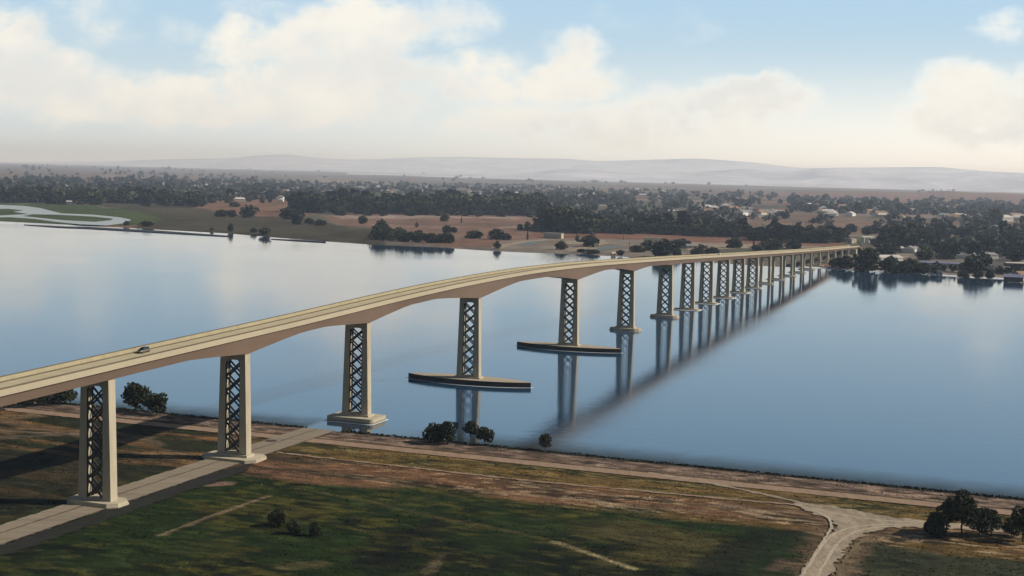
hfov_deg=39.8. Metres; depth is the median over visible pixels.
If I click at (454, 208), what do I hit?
tree
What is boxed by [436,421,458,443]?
tree
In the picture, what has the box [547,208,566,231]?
tree
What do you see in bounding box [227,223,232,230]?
tree
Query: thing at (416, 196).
tree
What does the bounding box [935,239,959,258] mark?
tree
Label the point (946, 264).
shed
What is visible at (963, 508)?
tree
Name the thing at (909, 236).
tree
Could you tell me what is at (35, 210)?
creek water
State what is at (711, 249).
tree
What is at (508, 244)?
road
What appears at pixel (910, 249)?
house
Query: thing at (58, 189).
tree
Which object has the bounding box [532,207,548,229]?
tree
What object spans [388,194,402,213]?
tree
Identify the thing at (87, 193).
tree
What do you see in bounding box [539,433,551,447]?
tree
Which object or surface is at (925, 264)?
tree
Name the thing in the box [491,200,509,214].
tree
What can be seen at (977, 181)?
rolling hills
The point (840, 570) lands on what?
dirt track
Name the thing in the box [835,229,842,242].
tree
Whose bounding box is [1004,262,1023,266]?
shed
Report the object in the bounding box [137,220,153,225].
tree
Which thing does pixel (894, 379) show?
river water
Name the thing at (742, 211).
house
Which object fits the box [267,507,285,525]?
shrub
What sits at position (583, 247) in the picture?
road
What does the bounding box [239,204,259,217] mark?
tree
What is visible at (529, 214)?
tree
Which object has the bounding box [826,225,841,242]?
tree
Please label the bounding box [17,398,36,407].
tree
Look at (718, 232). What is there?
tree
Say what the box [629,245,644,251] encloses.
tree
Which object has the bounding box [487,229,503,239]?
tree
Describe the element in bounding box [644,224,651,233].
tree
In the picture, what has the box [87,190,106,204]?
tree
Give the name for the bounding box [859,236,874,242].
road canopy
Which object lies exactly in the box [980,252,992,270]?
tree
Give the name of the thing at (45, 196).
tree
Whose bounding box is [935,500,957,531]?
tree
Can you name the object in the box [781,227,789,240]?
tree
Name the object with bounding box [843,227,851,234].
tree
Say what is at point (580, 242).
gravel lot
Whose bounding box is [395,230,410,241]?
tree
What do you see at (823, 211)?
house
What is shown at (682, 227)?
tree
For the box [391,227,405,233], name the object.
tree
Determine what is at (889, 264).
tree
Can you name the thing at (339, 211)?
tree
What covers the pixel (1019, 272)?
house
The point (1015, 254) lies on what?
tree
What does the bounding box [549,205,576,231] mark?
tree
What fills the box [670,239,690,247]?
tree
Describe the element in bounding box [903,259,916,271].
tree
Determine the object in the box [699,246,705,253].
tree
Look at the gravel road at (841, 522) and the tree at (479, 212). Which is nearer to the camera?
the gravel road at (841, 522)
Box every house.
[234,197,245,201]
[685,244,698,248]
[736,209,747,215]
[751,210,766,215]
[765,210,776,215]
[821,209,834,214]
[824,211,835,217]
[845,211,855,215]
[863,209,876,213]
[871,211,888,216]
[875,213,886,216]
[902,245,916,253]
[944,214,961,220]
[957,252,968,258]
[979,252,998,258]
[1002,215,1013,220]
[1011,271,1023,274]
[1012,214,1021,220]
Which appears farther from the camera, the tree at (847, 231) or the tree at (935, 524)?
the tree at (847, 231)
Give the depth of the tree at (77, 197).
3038.24 m
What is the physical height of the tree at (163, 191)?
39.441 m
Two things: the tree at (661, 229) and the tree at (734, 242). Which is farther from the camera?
the tree at (661, 229)
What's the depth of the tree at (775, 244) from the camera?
1875.30 m
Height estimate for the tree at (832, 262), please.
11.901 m
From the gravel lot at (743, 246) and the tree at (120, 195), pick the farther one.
the tree at (120, 195)
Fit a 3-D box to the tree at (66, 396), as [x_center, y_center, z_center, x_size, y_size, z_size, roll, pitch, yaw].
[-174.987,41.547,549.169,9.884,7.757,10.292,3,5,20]
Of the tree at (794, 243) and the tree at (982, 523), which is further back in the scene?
the tree at (794, 243)
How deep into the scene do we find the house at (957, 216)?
3574.33 m
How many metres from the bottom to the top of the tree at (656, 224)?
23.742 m
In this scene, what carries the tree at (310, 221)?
on the bank land
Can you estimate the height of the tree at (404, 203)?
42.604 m
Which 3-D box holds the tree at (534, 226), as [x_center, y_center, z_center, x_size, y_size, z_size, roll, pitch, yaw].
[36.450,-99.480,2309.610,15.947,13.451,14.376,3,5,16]
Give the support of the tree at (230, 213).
on the bank land
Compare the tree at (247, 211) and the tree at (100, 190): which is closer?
the tree at (247, 211)
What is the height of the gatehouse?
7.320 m
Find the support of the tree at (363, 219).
on the bank land
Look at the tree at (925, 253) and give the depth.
1715.05 m
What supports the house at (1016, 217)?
on the bank land
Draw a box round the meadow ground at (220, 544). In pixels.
[0,401,1023,575]
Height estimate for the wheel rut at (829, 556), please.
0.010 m
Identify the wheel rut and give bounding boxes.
[791,504,923,522]
[800,524,985,575]
[805,507,832,561]
[816,525,964,575]
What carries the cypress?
on the bank land
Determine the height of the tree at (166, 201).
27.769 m
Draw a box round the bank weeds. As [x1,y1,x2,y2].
[47,401,1023,499]
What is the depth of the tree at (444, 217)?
2612.48 m
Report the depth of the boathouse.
1382.00 m
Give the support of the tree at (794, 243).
on the bank land
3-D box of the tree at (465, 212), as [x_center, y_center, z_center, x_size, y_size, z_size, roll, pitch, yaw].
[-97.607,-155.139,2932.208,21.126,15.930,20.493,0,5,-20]
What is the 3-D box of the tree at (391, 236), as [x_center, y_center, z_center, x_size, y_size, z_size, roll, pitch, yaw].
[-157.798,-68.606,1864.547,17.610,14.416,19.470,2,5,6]
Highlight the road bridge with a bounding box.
[0,245,859,508]
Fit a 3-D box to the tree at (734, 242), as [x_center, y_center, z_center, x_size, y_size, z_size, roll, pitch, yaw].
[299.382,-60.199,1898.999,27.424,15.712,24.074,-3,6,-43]
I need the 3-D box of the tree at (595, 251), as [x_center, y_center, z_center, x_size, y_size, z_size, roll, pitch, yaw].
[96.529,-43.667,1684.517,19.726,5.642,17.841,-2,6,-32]
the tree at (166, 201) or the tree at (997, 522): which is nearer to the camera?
the tree at (997, 522)
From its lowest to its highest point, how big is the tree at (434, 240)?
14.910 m
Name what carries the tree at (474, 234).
on the bank land
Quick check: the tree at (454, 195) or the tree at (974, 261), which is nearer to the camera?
the tree at (974, 261)
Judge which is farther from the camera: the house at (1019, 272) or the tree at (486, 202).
the tree at (486, 202)
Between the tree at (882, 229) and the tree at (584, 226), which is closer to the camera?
the tree at (882, 229)
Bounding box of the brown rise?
[715,190,1023,203]
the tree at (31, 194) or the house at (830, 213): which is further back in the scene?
the house at (830, 213)
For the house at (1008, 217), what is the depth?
3642.80 m
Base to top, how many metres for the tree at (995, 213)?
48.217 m
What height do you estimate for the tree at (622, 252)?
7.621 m
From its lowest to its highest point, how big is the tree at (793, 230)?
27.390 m
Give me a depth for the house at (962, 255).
1769.87 m
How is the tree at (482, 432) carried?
on the meadow ground at (220, 544)
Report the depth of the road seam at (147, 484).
412.87 m
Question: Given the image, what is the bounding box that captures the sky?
[0,0,1023,172]
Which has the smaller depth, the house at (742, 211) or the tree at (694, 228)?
the tree at (694, 228)
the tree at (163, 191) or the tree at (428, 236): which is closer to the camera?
the tree at (428, 236)
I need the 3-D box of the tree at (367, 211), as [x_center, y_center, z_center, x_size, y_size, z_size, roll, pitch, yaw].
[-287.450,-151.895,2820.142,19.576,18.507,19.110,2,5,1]
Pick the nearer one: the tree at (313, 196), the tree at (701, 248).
the tree at (701, 248)
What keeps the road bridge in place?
in the river water at (894, 379)
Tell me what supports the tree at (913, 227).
on the bank land
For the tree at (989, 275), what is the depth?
1412.82 m
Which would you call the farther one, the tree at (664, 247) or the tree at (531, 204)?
the tree at (531, 204)
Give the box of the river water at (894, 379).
[0,221,1023,497]
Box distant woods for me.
[0,164,1023,273]
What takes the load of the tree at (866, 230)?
on the bank land
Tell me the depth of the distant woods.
4279.57 m
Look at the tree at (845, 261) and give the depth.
1517.90 m
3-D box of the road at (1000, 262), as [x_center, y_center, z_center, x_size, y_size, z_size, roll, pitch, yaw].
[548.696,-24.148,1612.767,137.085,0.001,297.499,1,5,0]
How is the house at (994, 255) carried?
on the bank land
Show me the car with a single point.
(144, 349)
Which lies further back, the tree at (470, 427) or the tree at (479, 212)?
the tree at (479, 212)
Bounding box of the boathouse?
[1003,274,1023,281]
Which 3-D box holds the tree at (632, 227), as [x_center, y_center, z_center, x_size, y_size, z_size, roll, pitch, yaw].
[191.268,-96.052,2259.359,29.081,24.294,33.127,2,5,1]
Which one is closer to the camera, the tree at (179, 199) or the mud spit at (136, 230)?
the mud spit at (136, 230)
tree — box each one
[0,189,14,202]
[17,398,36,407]
[20,188,42,202]
[33,186,51,201]
[35,393,55,404]
[39,190,56,203]
[48,190,66,203]
[52,188,67,195]
[52,389,78,403]
[70,192,85,204]
[73,187,93,202]
[85,186,106,195]
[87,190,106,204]
[104,192,113,202]
[113,188,131,203]
[120,381,151,411]
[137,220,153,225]
[139,191,155,205]
[142,392,168,414]
[153,194,162,204]
[156,188,171,197]
[159,195,174,205]
[171,193,186,205]
[183,191,197,204]
[186,197,198,206]
[189,193,207,205]
[208,197,215,202]
[214,209,226,216]
[224,197,230,202]
[226,210,236,216]
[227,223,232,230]
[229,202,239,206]
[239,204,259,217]
[258,227,270,234]
[279,207,292,218]
[285,190,306,211]
[290,209,305,224]
[300,198,316,212]
[302,193,326,212]
[304,218,313,224]
[313,219,326,225]
[332,207,348,215]
[352,196,370,213]
[358,215,367,223]
[363,207,371,215]
[367,227,386,239]
[369,196,387,213]
[371,218,390,229]
[376,196,395,213]
[379,209,387,215]
[387,192,403,210]
[387,230,398,240]
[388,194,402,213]
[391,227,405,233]
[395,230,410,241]
[396,196,416,213]
[402,193,428,204]
[404,207,416,215]
[409,197,434,214]
[409,230,425,241]
[414,198,431,214]
[422,422,443,441]
[423,233,432,242]
[428,198,441,214]
[430,233,439,242]
[432,193,452,213]
[433,209,442,215]
[436,233,443,242]
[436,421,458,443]
[439,214,449,220]
[442,199,460,214]
[442,225,452,232]
[442,233,454,242]
[446,190,466,199]
[452,195,471,213]
[461,210,469,215]
[462,421,478,441]
[463,198,487,214]
[464,230,483,237]
[474,209,482,216]
[475,426,494,444]
[477,196,492,214]
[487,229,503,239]
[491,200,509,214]
[493,240,501,248]
[496,209,506,216]
[500,233,511,239]
[501,192,528,215]
[517,197,538,215]
[517,224,523,229]
[524,221,531,230]
[525,210,535,217]
[527,194,542,213]
[531,223,538,229]
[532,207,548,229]
[536,207,554,230]
[538,197,551,206]
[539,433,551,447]
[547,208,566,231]
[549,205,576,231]
[553,208,578,232]
[555,240,568,249]
[563,207,599,233]
[581,234,599,246]
[586,249,599,253]
[594,219,607,232]
[597,218,617,232]
[609,217,617,232]
[613,221,627,233]
[616,250,624,255]
[623,221,640,233]
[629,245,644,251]
[635,220,646,232]
[640,240,657,250]
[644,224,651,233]
[648,224,657,233]
[651,221,665,233]
[651,238,674,255]
[657,224,664,233]
[661,223,680,234]
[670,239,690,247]
[671,246,681,254]
[676,224,688,234]
[685,224,700,235]
[690,249,696,254]
[698,225,716,236]
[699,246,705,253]
[708,246,717,253]
[712,224,726,236]
[713,218,728,224]
[725,238,742,247]
[726,225,742,237]
[742,229,748,236]
[746,227,756,239]
[751,244,761,250]
[754,227,768,240]
[758,238,784,249]
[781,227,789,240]
[784,226,806,239]
[784,238,801,248]
[792,230,812,242]
[806,227,813,240]
[809,229,818,242]
[813,226,838,243]
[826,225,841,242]
[828,258,838,266]
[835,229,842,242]
[836,255,853,267]
[837,227,849,241]
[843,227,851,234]
[846,223,857,231]
[853,247,880,270]
[861,225,872,234]
[877,225,888,236]
[877,241,896,254]
[879,255,902,272]
[897,227,918,246]
[898,262,913,272]
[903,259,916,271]
[904,222,919,232]
[910,262,920,272]
[914,247,935,259]
[918,224,927,230]
[918,262,931,271]
[919,265,930,274]
[923,511,950,537]
[933,267,942,273]
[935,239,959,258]
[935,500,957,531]
[945,488,980,536]
[957,270,963,277]
[962,271,969,278]
[963,253,985,272]
[969,507,993,535]
[972,272,980,278]
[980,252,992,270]
[985,271,993,278]
[986,509,1003,533]
[988,207,1002,225]
[990,248,1001,256]
[1002,517,1019,535]
[1005,248,1023,261]
[1010,505,1023,541]
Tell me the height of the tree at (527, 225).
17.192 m
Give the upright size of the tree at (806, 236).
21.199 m
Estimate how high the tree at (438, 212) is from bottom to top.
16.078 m
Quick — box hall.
[877,255,902,261]
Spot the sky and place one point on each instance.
(790, 83)
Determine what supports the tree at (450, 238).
on the bank land
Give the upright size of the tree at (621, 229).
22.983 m
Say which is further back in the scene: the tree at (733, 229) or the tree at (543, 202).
the tree at (543, 202)
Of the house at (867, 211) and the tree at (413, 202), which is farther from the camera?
the house at (867, 211)
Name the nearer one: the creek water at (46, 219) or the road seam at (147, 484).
the road seam at (147, 484)
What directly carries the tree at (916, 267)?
on the bank land
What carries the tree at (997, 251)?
on the bank land
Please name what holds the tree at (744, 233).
on the bank land
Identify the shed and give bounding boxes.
[644,237,660,243]
[920,261,962,266]
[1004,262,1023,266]
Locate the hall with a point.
(882, 257)
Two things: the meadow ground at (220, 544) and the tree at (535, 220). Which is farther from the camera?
the tree at (535, 220)
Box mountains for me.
[0,154,1014,173]
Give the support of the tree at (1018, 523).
on the meadow ground at (220, 544)
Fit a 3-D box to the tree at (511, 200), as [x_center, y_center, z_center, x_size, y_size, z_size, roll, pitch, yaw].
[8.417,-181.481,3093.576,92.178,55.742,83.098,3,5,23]
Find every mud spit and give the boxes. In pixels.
[24,224,228,236]
[274,239,325,242]
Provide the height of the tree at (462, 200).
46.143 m
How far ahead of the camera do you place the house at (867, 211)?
4070.61 m
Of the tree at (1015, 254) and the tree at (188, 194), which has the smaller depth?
the tree at (1015, 254)
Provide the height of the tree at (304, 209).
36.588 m
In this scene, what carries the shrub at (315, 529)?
on the meadow ground at (220, 544)
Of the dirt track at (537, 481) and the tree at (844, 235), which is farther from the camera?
the tree at (844, 235)
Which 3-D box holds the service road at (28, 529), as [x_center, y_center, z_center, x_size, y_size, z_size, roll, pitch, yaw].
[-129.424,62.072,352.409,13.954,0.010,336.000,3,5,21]
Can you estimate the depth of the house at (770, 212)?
3609.04 m
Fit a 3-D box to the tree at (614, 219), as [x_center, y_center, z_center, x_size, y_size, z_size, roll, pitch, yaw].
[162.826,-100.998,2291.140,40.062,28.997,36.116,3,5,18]
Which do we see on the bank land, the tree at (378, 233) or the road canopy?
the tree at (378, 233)
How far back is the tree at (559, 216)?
2243.51 m
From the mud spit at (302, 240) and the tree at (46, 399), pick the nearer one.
the tree at (46, 399)
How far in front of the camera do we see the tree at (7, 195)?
3038.25 m
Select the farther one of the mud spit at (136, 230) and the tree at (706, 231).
the tree at (706, 231)
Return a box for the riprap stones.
[45,403,1023,505]
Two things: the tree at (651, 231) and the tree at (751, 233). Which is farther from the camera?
the tree at (651, 231)
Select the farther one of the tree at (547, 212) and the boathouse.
the tree at (547, 212)
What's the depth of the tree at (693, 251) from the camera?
1702.96 m
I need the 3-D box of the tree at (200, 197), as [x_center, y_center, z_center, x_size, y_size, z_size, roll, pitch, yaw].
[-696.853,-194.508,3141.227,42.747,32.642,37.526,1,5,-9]
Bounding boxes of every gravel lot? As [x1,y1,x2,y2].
[566,239,607,243]
[704,245,748,249]
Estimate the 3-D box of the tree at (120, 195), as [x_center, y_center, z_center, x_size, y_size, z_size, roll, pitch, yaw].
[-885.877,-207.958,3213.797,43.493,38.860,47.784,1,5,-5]
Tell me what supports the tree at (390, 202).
on the bank land
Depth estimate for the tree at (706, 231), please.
2228.67 m
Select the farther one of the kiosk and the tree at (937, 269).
the tree at (937, 269)
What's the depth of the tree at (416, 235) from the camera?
1831.71 m
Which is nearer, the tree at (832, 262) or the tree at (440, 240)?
the tree at (832, 262)
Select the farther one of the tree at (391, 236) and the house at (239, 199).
the house at (239, 199)
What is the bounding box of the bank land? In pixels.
[0,163,1023,278]
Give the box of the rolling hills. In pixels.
[347,168,1023,192]
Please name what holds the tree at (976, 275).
on the bank land
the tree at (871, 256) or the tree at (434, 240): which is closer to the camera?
the tree at (871, 256)
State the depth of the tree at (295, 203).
2908.04 m
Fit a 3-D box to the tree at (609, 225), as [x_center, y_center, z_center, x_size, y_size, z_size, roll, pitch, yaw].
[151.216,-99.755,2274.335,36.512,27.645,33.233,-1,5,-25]
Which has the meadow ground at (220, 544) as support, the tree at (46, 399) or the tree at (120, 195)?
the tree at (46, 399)
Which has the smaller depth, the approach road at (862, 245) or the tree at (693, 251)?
the tree at (693, 251)
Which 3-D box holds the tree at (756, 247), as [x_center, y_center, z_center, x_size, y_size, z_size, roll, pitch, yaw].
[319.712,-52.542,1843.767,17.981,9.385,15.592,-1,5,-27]
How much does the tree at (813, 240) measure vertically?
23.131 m
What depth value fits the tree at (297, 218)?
2296.37 m
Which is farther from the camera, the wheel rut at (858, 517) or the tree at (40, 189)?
the tree at (40, 189)
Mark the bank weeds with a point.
(945, 491)
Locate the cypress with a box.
[998,224,1003,239]
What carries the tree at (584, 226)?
on the bank land
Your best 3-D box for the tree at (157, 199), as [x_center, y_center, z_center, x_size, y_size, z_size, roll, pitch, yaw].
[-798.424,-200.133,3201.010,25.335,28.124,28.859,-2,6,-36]
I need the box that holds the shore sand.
[805,266,1023,279]
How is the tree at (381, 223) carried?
on the bank land
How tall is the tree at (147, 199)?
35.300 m
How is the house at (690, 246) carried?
on the bank land
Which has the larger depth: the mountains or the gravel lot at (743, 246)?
the mountains
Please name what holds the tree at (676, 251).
on the bank land
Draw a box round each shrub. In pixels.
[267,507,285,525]
[285,518,302,533]
[309,521,322,535]
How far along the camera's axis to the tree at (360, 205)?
2893.96 m
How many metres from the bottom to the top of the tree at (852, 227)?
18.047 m
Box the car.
[137,346,149,352]
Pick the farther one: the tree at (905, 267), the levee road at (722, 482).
the tree at (905, 267)
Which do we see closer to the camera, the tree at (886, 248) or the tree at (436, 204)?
the tree at (886, 248)
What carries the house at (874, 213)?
on the bank land
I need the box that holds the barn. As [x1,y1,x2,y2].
[544,232,563,238]
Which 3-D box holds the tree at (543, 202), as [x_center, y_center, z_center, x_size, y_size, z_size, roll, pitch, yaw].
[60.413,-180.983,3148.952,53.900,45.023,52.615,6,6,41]
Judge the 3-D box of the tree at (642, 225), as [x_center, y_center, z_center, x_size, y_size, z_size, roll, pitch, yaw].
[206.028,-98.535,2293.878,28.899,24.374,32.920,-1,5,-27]
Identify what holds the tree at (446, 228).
on the bank land
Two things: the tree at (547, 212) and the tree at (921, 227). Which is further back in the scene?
the tree at (921, 227)
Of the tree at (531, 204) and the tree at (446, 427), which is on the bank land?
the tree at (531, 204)
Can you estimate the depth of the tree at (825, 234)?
2102.77 m
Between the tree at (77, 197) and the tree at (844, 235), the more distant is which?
the tree at (77, 197)
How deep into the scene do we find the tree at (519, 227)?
2293.02 m
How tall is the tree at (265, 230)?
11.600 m
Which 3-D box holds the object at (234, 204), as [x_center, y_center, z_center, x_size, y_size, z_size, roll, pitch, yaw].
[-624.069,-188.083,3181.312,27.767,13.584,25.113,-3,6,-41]
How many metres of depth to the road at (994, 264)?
1642.48 m
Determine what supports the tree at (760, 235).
on the bank land
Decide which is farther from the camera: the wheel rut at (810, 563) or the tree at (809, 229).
the tree at (809, 229)
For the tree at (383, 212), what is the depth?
2801.71 m
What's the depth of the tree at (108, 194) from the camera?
3228.99 m
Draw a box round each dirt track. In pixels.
[277,452,794,504]
[648,472,807,503]
[835,535,875,575]
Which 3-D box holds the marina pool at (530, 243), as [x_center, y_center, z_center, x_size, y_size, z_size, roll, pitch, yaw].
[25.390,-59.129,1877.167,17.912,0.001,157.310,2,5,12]
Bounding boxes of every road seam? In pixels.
[0,429,315,532]
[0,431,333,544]
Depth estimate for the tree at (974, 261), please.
1491.70 m
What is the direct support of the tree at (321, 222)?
on the bank land
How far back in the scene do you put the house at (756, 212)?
3523.39 m
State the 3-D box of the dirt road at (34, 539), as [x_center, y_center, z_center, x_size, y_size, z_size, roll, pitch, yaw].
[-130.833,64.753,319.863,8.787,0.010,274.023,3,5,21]
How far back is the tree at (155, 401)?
528.51 m
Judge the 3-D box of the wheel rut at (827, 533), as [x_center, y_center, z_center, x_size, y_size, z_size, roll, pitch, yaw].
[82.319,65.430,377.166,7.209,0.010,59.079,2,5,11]
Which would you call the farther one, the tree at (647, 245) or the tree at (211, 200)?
the tree at (211, 200)
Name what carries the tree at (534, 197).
on the bank land
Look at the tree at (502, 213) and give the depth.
2953.60 m
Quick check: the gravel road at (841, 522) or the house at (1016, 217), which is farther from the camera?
the house at (1016, 217)
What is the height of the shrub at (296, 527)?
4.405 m
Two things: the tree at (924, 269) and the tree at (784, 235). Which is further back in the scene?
the tree at (784, 235)
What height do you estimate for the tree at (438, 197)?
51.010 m
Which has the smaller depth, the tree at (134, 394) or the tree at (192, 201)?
the tree at (134, 394)
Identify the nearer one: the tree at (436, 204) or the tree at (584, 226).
the tree at (584, 226)
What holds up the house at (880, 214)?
on the bank land
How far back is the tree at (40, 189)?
3161.51 m
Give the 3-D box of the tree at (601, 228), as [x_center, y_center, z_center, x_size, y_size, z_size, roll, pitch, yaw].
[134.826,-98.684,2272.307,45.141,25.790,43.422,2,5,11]
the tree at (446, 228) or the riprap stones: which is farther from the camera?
the tree at (446, 228)
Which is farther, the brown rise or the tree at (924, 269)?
the brown rise
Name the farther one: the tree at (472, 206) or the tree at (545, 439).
the tree at (472, 206)
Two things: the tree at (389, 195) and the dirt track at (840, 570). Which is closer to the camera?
the dirt track at (840, 570)
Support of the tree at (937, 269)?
on the bank land
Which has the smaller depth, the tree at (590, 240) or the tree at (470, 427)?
the tree at (470, 427)
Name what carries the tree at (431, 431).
on the meadow ground at (220, 544)
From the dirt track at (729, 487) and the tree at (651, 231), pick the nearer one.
the dirt track at (729, 487)
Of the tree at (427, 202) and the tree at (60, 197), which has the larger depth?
the tree at (60, 197)
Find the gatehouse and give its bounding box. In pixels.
[847,238,855,242]
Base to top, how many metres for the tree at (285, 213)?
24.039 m
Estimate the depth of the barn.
2036.29 m
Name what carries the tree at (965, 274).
on the bank land
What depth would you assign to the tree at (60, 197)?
3036.58 m
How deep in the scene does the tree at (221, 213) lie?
2565.09 m
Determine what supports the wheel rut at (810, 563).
on the gravel road at (841, 522)
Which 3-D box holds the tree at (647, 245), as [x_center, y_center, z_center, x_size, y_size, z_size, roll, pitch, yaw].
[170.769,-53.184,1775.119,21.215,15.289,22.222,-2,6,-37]
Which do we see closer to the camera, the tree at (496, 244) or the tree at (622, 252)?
the tree at (622, 252)
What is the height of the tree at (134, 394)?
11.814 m
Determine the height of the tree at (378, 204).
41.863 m
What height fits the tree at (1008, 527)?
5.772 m
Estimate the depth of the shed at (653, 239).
1952.54 m
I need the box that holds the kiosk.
[936,271,942,275]
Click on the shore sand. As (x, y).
(902, 272)
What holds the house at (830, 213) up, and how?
on the bank land
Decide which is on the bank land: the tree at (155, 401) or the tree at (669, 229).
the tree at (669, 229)
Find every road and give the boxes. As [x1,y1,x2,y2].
[0,406,1019,514]
[0,428,332,544]
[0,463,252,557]
[491,239,549,247]
[568,243,608,250]
[794,503,1021,575]
[838,240,876,251]
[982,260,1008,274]
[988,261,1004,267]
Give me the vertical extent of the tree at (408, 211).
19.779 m
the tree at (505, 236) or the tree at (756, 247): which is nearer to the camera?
the tree at (756, 247)
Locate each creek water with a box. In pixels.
[0,205,129,224]
[0,214,90,223]
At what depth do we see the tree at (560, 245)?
1745.68 m
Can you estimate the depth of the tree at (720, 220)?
2576.55 m

